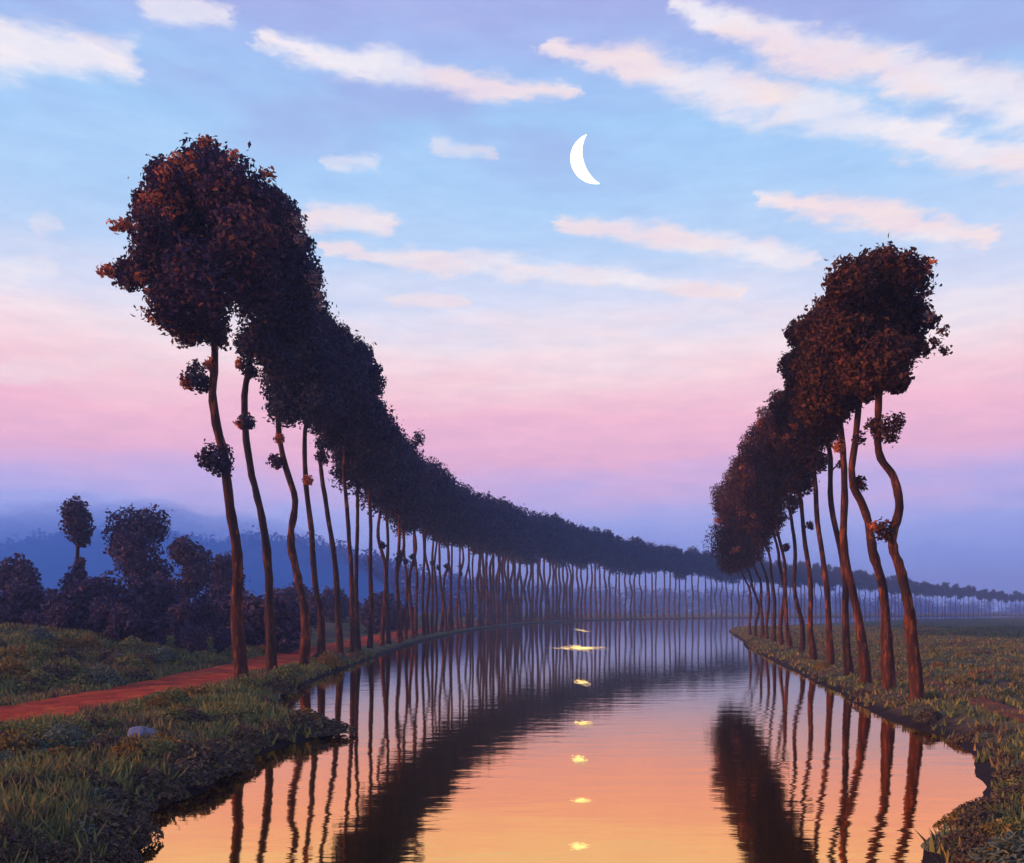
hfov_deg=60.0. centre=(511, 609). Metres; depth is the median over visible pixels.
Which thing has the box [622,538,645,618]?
riverside tree
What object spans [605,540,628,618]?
riverside tree
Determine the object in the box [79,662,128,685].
weed clump
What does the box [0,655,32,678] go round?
weed clump
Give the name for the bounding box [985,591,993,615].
riverside tree
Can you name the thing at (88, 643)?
weed clump
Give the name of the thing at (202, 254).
riverside tree
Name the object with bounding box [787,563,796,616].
riverside tree
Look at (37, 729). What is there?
weed clump
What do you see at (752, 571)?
riverside tree
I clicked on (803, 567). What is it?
riverside tree
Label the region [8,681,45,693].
weed clump
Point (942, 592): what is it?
riverside tree
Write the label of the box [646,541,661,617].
riverside tree
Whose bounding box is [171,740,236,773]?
weed clump
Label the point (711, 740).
river water
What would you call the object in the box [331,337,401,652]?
riverside tree
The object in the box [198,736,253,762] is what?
weed clump
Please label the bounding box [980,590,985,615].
riverside tree
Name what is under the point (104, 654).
weed clump
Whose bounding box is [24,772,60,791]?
weed clump
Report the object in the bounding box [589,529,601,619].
riverside tree
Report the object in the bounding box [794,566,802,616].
riverside tree
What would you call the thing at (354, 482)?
riverside tree
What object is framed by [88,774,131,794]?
weed clump
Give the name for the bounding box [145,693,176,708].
weed clump
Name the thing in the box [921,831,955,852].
weed clump
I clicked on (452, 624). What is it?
riverside tree
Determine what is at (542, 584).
riverside tree
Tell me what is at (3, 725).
weed clump
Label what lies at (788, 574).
riverside tree
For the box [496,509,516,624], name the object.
riverside tree
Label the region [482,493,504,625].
riverside tree
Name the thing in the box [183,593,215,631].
bush
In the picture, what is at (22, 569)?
field tree
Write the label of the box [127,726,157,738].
stone
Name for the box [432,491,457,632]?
riverside tree
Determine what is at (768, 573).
riverside tree
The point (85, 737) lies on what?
weed clump
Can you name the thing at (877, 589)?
riverside tree
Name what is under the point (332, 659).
weed clump
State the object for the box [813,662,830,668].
weed clump
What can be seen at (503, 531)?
riverside tree
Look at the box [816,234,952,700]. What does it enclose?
riverside tree
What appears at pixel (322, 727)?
weed clump
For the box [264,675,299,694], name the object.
weed clump
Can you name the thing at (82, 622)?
bush
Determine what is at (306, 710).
weed clump
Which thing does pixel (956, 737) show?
weed clump
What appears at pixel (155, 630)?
bush
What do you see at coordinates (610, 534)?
riverside tree
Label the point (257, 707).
weed clump
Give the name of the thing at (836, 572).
riverside tree
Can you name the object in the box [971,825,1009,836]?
weed clump
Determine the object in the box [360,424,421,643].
riverside tree
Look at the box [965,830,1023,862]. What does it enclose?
weed clump
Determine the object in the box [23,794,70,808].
weed clump
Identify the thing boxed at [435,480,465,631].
riverside tree
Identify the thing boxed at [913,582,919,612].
riverside tree
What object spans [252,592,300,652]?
bush
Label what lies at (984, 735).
weed clump
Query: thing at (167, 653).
weed clump
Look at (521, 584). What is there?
riverside tree
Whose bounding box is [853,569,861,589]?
riverside tree
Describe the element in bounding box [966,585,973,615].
riverside tree
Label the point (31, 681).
weed clump
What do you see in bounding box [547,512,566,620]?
riverside tree
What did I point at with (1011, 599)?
riverside tree
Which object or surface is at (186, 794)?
weed clump
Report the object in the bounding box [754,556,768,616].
riverside tree
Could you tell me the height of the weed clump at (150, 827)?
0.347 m
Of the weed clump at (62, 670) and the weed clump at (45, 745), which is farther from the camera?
the weed clump at (62, 670)
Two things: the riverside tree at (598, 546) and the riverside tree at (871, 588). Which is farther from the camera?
the riverside tree at (871, 588)
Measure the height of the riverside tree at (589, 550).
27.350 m
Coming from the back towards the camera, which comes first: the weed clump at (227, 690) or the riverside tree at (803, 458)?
the riverside tree at (803, 458)
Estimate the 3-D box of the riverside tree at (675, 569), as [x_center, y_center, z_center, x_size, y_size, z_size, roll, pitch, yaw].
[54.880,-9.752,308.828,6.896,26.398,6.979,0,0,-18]
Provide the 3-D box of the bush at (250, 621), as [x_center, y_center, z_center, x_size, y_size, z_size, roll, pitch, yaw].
[-16.740,0.715,57.115,3.454,4.006,4.281,0,0,10]
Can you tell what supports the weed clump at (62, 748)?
on the ground at (984, 771)
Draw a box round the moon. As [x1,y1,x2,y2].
[570,134,599,183]
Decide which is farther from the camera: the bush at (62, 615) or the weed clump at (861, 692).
the bush at (62, 615)
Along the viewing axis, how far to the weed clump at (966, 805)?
13.71 m
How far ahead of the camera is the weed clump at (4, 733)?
18.83 m
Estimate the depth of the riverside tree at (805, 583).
364.63 m
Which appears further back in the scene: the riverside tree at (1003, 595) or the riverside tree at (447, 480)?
the riverside tree at (1003, 595)
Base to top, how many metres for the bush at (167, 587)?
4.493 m
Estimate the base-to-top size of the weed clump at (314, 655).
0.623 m
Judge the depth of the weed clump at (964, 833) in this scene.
11.46 m
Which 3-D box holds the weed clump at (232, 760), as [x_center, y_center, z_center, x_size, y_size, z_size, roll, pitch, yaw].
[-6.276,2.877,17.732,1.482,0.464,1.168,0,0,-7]
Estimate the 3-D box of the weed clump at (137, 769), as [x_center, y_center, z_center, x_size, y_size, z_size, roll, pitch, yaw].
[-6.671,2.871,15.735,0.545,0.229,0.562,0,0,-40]
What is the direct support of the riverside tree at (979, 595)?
on the ground at (984, 771)
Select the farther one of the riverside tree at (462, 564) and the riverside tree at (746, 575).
the riverside tree at (746, 575)
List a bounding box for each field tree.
[0,552,43,597]
[57,493,96,593]
[101,503,177,581]
[166,533,216,602]
[205,551,249,591]
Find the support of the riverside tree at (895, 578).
on the ground at (984, 771)
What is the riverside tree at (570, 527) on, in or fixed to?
on the ground at (984, 771)
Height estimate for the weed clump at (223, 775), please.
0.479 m
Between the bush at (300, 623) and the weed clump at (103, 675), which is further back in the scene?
the bush at (300, 623)
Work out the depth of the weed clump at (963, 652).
53.38 m
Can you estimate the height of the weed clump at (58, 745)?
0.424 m
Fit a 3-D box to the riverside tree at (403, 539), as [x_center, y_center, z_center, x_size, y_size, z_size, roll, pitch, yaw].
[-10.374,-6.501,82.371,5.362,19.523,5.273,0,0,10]
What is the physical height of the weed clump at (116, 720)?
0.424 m
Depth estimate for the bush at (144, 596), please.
58.85 m
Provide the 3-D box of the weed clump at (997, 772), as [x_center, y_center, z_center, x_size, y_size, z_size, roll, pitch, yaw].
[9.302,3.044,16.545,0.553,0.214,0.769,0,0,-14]
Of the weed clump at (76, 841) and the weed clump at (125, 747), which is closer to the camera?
the weed clump at (76, 841)
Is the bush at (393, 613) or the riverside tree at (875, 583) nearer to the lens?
the bush at (393, 613)
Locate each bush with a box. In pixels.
[0,592,25,623]
[0,606,11,623]
[1,576,46,624]
[8,581,57,614]
[39,586,91,629]
[44,599,78,629]
[68,570,124,630]
[87,594,115,633]
[104,601,142,640]
[120,572,169,626]
[138,613,176,644]
[148,571,184,616]
[165,599,198,635]
[177,623,209,651]
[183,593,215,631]
[194,583,231,631]
[207,592,230,637]
[211,624,231,653]
[226,590,264,646]
[226,591,263,644]
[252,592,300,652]
[273,582,306,605]
[289,597,315,631]
[295,608,313,646]
[297,584,321,599]
[307,594,331,628]
[321,585,349,622]
[346,601,362,616]
[359,591,391,632]
[376,591,395,604]
[385,600,404,629]
[390,603,414,630]
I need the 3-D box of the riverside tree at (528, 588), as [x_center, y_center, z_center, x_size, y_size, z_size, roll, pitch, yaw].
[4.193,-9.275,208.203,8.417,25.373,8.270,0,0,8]
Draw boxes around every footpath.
[0,623,485,724]
[816,645,1023,723]
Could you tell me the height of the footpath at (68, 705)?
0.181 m
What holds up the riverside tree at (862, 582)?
on the ground at (984, 771)
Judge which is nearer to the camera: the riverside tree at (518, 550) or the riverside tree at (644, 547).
the riverside tree at (518, 550)
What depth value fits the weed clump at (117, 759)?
16.19 m
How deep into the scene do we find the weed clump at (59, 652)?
37.95 m
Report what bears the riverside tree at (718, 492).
on the ground at (984, 771)
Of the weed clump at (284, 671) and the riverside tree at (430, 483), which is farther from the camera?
the riverside tree at (430, 483)
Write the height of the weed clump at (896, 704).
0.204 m
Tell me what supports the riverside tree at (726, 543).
on the ground at (984, 771)
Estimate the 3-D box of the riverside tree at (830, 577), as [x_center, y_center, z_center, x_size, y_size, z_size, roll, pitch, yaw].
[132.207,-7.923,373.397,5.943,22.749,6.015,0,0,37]
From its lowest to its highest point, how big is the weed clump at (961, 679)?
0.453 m
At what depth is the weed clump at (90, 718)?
20.09 m
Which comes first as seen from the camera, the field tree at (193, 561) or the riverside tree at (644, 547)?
the field tree at (193, 561)
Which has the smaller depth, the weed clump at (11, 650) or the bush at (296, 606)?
the weed clump at (11, 650)
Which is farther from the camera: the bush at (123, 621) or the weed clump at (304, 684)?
the bush at (123, 621)
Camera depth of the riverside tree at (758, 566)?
344.36 m
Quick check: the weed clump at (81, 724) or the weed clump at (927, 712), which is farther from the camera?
the weed clump at (927, 712)
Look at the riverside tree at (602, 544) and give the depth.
266.50 m
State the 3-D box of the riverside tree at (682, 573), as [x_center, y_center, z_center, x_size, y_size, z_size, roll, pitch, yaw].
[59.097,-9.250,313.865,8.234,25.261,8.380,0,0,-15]
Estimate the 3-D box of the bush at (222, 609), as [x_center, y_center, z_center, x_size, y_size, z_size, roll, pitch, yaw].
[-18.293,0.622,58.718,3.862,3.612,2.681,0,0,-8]
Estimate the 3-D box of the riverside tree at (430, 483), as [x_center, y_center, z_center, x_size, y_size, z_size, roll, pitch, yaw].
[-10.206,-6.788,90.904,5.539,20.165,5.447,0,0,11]
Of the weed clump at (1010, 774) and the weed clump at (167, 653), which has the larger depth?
the weed clump at (167, 653)
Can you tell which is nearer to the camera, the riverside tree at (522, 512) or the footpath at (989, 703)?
the footpath at (989, 703)
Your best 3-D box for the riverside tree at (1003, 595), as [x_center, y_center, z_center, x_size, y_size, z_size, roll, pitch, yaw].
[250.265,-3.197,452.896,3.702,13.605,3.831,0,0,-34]
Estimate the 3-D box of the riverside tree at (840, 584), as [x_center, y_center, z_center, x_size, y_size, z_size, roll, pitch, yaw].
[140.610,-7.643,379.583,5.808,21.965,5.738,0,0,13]
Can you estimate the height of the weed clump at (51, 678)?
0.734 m
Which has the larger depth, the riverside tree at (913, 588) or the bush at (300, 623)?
the riverside tree at (913, 588)
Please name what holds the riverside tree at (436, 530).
on the ground at (984, 771)
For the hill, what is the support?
on the ground at (984, 771)
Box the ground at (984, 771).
[0,611,1023,862]
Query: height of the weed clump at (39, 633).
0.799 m
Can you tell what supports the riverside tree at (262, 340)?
on the ground at (984, 771)
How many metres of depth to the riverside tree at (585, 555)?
252.05 m
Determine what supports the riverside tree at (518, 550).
on the ground at (984, 771)
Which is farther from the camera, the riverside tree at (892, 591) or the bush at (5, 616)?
the riverside tree at (892, 591)
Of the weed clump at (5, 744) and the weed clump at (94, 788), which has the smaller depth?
the weed clump at (94, 788)
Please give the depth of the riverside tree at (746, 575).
340.51 m
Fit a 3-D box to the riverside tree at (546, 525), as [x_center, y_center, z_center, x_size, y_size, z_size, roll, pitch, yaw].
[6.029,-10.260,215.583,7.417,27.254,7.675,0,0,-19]
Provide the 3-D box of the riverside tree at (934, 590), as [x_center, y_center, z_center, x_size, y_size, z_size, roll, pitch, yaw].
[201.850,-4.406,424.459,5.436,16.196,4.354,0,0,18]
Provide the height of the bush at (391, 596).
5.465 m
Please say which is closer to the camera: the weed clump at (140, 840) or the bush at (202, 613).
the weed clump at (140, 840)
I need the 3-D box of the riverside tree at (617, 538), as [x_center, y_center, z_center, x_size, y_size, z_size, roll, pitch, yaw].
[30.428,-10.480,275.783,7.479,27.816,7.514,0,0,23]
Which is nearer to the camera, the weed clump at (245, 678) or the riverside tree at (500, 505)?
the weed clump at (245, 678)
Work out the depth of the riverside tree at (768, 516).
64.97 m
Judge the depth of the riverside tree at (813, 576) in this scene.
366.21 m
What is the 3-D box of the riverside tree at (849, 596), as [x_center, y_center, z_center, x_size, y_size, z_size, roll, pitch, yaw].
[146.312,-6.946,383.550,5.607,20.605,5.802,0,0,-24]
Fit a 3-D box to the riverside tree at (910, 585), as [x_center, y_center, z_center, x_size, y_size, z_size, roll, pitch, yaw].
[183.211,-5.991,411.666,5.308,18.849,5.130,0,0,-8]
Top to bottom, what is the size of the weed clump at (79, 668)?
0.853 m
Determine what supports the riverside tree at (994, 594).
on the ground at (984, 771)
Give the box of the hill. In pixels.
[0,522,1023,616]
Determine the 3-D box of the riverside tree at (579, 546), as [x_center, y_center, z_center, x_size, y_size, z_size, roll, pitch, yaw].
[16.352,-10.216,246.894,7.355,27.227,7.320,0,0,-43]
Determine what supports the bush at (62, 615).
on the ground at (984, 771)
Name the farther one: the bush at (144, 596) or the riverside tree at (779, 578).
the riverside tree at (779, 578)
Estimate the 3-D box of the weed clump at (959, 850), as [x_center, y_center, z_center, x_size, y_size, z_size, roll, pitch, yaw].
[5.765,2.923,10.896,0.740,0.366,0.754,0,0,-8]
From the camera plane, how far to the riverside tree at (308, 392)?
44.95 m
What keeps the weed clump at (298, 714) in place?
on the ground at (984, 771)
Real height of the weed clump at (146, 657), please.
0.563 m
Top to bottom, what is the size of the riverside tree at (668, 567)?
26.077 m
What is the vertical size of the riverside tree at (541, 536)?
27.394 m
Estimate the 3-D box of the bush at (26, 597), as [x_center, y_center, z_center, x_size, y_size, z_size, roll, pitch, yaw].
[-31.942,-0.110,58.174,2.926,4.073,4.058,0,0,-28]
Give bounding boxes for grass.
[0,622,375,862]
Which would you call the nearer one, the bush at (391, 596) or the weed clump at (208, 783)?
the weed clump at (208, 783)
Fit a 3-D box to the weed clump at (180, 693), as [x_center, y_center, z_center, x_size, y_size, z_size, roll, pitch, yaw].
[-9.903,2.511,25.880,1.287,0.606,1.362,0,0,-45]
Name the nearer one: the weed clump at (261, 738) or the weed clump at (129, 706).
the weed clump at (261, 738)
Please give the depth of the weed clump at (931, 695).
28.45 m
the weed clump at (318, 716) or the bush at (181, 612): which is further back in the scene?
the bush at (181, 612)
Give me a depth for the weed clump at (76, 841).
11.29 m
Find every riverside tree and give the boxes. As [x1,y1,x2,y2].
[96,132,296,677]
[229,189,327,672]
[254,261,355,666]
[299,311,379,659]
[313,316,397,655]
[325,401,400,650]
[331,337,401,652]
[340,397,408,648]
[359,419,414,645]
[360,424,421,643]
[381,441,426,640]
[382,428,431,642]
[389,481,434,639]
[408,448,438,637]
[411,453,443,636]
[416,470,447,632]
[421,456,452,635]
[424,456,457,634]
[429,468,466,631]
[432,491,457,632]
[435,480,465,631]
[440,488,479,629]
[447,474,472,630]
[451,486,479,629]
[456,482,479,628]
[457,484,490,628]
[466,491,501,626]
[467,501,490,627]
[470,499,491,626]
[470,510,497,625]
[478,497,497,625]
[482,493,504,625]
[483,496,514,624]
[488,507,508,625]
[489,496,515,623]
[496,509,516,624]
[500,504,518,623]
[501,513,528,622]
[503,510,521,623]
[506,516,538,622]
[507,502,525,623]
[513,503,535,622]
[516,506,534,622]
[516,516,542,622]
[522,517,546,622]
[526,510,548,621]
[534,512,553,621]
[537,510,554,621]
[542,521,564,621]
[543,516,559,621]
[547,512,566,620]
[552,526,575,620]
[554,516,569,620]
[561,521,576,620]
[564,519,581,619]
[568,528,583,619]
[571,525,585,619]
[575,524,590,619]
[575,535,598,619]
[584,527,597,619]
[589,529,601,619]
[590,526,609,618]
[592,531,612,618]
[593,529,621,618]
[602,532,622,618]
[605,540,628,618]
[616,536,632,618]
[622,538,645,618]
[623,538,635,618]
[627,536,646,618]
[637,542,649,617]
[642,541,655,617]
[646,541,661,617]
[646,545,665,617]
[660,544,674,617]
[660,544,677,617]
[665,545,683,617]
[671,549,690,617]
[682,551,694,617]
[685,546,703,617]
[694,554,706,617]
[700,548,713,617]
[703,485,751,634]
[706,553,719,617]
[709,479,759,635]
[711,554,724,617]
[712,469,763,637]
[714,571,728,617]
[719,453,769,639]
[720,558,735,616]
[724,569,740,616]
[728,438,776,641]
[734,568,746,617]
[735,418,789,645]
[736,405,792,647]
[741,565,750,616]
[747,563,755,616]
[751,559,761,617]
[753,405,805,653]
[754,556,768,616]
[761,381,817,659]
[763,564,773,616]
[765,563,778,616]
[769,351,834,664]
[773,560,787,616]
[778,563,790,616]
[781,318,853,674]
[785,295,871,683]
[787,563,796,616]
[794,294,896,689]
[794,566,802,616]
[797,560,807,610]
[803,568,807,616]
[807,568,816,588]
[812,563,822,616]
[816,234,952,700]
[816,565,828,616]
[827,563,832,580]
[829,566,841,616]
[829,573,837,599]
[836,567,841,615]
[849,571,855,615]
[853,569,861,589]
[856,570,866,604]
[861,570,872,615]
[866,575,875,615]
[871,573,877,615]
[874,574,886,615]
[886,576,893,590]
[888,580,896,615]
[890,575,899,615]
[896,590,902,615]
[897,582,900,615]
[908,578,913,589]
[910,580,916,592]
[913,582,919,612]
[919,582,924,615]
[922,580,931,615]
[928,582,933,615]
[929,584,937,615]
[935,584,941,615]
[939,585,946,615]
[942,581,950,615]
[946,587,953,615]
[952,583,960,615]
[957,588,964,615]
[960,586,967,615]
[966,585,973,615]
[970,586,976,615]
[975,591,982,615]
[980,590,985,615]
[983,588,988,615]
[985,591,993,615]
[991,589,997,615]
[996,591,1001,615]
[1000,591,1004,615]
[1002,593,1008,602]
[1008,594,1014,615]
[1012,590,1018,615]
[1018,592,1022,615]
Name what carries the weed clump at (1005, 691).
on the ground at (984, 771)
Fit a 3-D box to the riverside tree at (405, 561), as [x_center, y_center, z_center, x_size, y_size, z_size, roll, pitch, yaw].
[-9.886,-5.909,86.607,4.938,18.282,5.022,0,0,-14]
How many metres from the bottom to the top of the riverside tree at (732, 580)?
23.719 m
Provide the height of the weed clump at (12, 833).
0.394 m
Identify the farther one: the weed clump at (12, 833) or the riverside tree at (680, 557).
the riverside tree at (680, 557)
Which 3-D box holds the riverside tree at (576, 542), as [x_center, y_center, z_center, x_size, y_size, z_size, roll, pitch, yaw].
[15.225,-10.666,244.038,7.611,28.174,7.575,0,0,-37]
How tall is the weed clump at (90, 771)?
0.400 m
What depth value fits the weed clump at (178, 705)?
23.86 m
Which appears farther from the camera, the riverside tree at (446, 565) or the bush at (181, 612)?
the riverside tree at (446, 565)
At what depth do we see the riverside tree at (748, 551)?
82.84 m
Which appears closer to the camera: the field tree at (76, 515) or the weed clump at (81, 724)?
the weed clump at (81, 724)
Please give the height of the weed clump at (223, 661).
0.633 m
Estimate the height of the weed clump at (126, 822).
0.423 m
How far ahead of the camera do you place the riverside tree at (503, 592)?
178.81 m
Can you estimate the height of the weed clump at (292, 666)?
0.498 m
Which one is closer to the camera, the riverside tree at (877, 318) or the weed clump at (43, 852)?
the weed clump at (43, 852)
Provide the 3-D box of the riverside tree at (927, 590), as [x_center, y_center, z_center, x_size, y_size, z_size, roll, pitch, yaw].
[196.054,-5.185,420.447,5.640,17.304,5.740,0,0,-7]
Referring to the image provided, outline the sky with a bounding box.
[0,0,1023,611]
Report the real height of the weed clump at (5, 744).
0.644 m
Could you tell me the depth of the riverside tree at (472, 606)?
146.71 m
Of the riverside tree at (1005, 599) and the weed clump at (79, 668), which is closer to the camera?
the weed clump at (79, 668)
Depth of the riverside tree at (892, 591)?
402.81 m
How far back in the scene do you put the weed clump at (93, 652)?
39.98 m
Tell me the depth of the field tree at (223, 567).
79.12 m
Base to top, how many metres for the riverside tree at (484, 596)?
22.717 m
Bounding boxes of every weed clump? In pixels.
[0,639,7,646]
[0,643,54,659]
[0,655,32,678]
[0,724,17,733]
[0,727,43,759]
[0,729,16,741]
[0,734,53,756]
[0,749,20,761]
[0,772,42,792]
[0,821,37,859]
[3,720,34,734]
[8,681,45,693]
[15,673,54,689]
[16,669,64,688]
[17,723,52,738]
[18,838,89,862]
[22,624,55,639]
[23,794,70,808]
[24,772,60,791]
[30,750,55,762]
[30,832,59,845]
[34,662,77,680]
[40,721,91,739]
[41,724,86,749]
[48,655,85,674]
[48,744,78,757]
[49,736,76,748]
[52,646,82,658]
[56,672,74,682]
[57,678,95,691]
[58,837,93,855]
[59,715,100,735]
[59,820,103,848]
[63,835,89,849]
[68,766,109,786]
[69,673,105,686]
[70,633,105,649]
[70,805,142,845]
[71,736,95,747]
[77,731,128,754]
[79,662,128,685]
[83,714,115,731]
[83,786,126,808]
[86,650,100,656]
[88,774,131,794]
[90,714,125,733]
[90,825,135,858]
[95,647,129,661]
[97,757,134,772]
[103,656,126,665]
[105,651,129,663]
[107,733,160,762]
[112,653,151,669]
[113,636,150,651]
[115,702,149,717]
[118,825,150,848]
[120,664,139,674]
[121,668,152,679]
[122,766,185,800]
[128,735,186,767]
[129,652,161,663]
[131,765,146,772]
[132,816,164,844]
[141,691,164,705]
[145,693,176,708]
[147,645,180,659]
[153,686,195,705]
[153,730,172,738]
[153,734,188,750]
[153,780,191,801]
[156,706,198,725]
[159,759,220,787]
[167,705,215,724]
[171,703,189,709]
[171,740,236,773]
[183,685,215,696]
[183,743,235,762]
[187,776,210,787]
[194,751,236,779]
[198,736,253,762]
[201,654,231,665]
[213,702,259,722]
[215,687,233,694]
[227,722,271,750]
[230,673,260,687]
[247,703,268,712]
[258,719,293,739]
[259,673,287,690]
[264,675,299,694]
[266,663,304,683]
[281,709,315,729]
[286,663,301,672]
[288,706,320,726]
[295,681,311,687]
[299,719,343,737]
[308,711,329,726]
[311,649,343,658]
[313,650,345,666]
[315,717,357,734]
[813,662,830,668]
[850,688,869,696]
[887,701,901,706]
[912,706,941,722]
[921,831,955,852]
[925,690,941,698]
[929,662,947,667]
[932,808,977,831]
[938,825,989,852]
[945,732,971,742]
[947,833,989,862]
[948,805,999,829]
[950,797,988,815]
[953,673,978,684]
[954,649,972,655]
[960,821,1022,845]
[964,795,1023,815]
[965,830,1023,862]
[971,723,996,733]
[971,811,1011,824]
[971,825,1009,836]
[971,843,1018,862]
[972,731,993,740]
[989,743,1010,753]
[989,750,1014,761]
[991,767,1017,777]
[991,782,1023,797]
[992,776,1023,793]
[995,816,1023,832]
[997,762,1023,783]
[998,689,1018,695]
[1017,680,1023,688]
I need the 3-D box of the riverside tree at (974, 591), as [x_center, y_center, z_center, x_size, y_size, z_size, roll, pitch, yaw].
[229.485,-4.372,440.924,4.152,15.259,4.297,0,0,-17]
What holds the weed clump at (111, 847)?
on the ground at (984, 771)
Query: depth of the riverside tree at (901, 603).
409.48 m
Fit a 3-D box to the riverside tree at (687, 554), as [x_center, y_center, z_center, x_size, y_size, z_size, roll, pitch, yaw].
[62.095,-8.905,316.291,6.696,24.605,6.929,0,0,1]
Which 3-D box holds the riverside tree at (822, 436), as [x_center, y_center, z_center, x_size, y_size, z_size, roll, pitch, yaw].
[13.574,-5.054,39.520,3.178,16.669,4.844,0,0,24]
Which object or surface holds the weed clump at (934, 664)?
on the ground at (984, 771)
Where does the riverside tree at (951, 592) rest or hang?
on the ground at (984, 771)
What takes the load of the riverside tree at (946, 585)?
on the ground at (984, 771)
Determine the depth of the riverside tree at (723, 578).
331.08 m
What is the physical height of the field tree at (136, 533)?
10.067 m
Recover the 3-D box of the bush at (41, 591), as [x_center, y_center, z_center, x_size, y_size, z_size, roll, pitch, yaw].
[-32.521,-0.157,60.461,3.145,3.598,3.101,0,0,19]
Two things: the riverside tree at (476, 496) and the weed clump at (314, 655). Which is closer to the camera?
the weed clump at (314, 655)
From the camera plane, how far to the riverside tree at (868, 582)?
389.56 m
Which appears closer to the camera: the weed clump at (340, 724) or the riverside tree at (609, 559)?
the weed clump at (340, 724)
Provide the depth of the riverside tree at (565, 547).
233.62 m
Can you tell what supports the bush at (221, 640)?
on the ground at (984, 771)
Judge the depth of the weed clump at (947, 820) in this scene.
12.79 m
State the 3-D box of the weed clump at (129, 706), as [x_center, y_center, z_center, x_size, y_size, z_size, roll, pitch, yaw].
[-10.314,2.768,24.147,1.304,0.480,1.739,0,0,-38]
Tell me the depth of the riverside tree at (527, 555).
196.41 m
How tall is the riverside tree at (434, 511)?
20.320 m
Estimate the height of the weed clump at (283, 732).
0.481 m
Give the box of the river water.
[119,616,1023,862]
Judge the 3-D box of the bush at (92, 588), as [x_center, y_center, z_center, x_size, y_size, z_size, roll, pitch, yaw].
[-27.394,-0.471,58.470,4.058,4.352,3.751,0,0,-34]
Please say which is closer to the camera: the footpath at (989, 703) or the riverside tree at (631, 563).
the footpath at (989, 703)
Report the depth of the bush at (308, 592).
126.46 m
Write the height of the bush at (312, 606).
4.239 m
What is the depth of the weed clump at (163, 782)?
15.06 m
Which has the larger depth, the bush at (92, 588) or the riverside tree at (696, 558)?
the riverside tree at (696, 558)
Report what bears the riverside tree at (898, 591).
on the ground at (984, 771)
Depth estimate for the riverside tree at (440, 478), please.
98.81 m
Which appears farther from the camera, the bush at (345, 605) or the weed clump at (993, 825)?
the bush at (345, 605)
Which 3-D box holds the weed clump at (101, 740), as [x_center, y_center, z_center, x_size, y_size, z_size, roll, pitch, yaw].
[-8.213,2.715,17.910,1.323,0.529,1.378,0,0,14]
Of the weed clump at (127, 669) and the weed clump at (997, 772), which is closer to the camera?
the weed clump at (997, 772)
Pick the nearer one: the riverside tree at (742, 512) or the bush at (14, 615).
the bush at (14, 615)
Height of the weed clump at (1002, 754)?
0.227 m
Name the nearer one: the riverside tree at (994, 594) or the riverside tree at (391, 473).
the riverside tree at (391, 473)
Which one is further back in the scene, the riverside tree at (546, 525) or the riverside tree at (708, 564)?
the riverside tree at (708, 564)
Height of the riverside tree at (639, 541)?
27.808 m
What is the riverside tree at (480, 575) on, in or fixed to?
on the ground at (984, 771)
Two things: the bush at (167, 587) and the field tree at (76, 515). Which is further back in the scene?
the field tree at (76, 515)
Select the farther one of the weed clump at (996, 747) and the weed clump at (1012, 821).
the weed clump at (996, 747)
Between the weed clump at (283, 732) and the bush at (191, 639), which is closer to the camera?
the weed clump at (283, 732)
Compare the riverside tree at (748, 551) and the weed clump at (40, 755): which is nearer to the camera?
the weed clump at (40, 755)
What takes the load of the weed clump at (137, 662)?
on the ground at (984, 771)
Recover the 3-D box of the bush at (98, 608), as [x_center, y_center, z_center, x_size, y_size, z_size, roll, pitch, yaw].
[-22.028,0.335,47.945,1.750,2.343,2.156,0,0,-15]
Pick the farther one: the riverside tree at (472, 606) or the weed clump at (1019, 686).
the riverside tree at (472, 606)
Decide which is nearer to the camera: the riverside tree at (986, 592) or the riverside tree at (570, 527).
the riverside tree at (570, 527)
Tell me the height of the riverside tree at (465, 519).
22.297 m
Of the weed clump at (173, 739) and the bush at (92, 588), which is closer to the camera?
the weed clump at (173, 739)
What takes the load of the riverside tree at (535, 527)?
on the ground at (984, 771)
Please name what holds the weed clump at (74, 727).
on the ground at (984, 771)
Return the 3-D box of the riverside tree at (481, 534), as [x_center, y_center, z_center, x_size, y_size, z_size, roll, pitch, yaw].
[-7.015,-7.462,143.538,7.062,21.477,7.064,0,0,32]
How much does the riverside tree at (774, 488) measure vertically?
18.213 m
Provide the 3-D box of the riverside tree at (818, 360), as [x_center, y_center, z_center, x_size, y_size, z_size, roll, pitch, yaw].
[12.239,-4.489,32.291,3.742,15.405,4.322,0,0,21]
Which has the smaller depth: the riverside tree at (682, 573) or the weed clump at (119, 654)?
the weed clump at (119, 654)
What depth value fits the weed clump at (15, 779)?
13.51 m
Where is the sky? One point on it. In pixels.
(600, 355)
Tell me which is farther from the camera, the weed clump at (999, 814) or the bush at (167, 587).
the bush at (167, 587)
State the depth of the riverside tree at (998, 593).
450.98 m
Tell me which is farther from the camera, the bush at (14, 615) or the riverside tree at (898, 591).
the riverside tree at (898, 591)
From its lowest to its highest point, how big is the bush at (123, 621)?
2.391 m
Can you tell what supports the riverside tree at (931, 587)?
on the ground at (984, 771)
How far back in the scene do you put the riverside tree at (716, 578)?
328.89 m
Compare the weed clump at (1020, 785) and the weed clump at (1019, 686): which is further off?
the weed clump at (1019, 686)
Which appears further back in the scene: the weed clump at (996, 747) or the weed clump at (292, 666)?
the weed clump at (292, 666)
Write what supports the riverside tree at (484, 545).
on the ground at (984, 771)

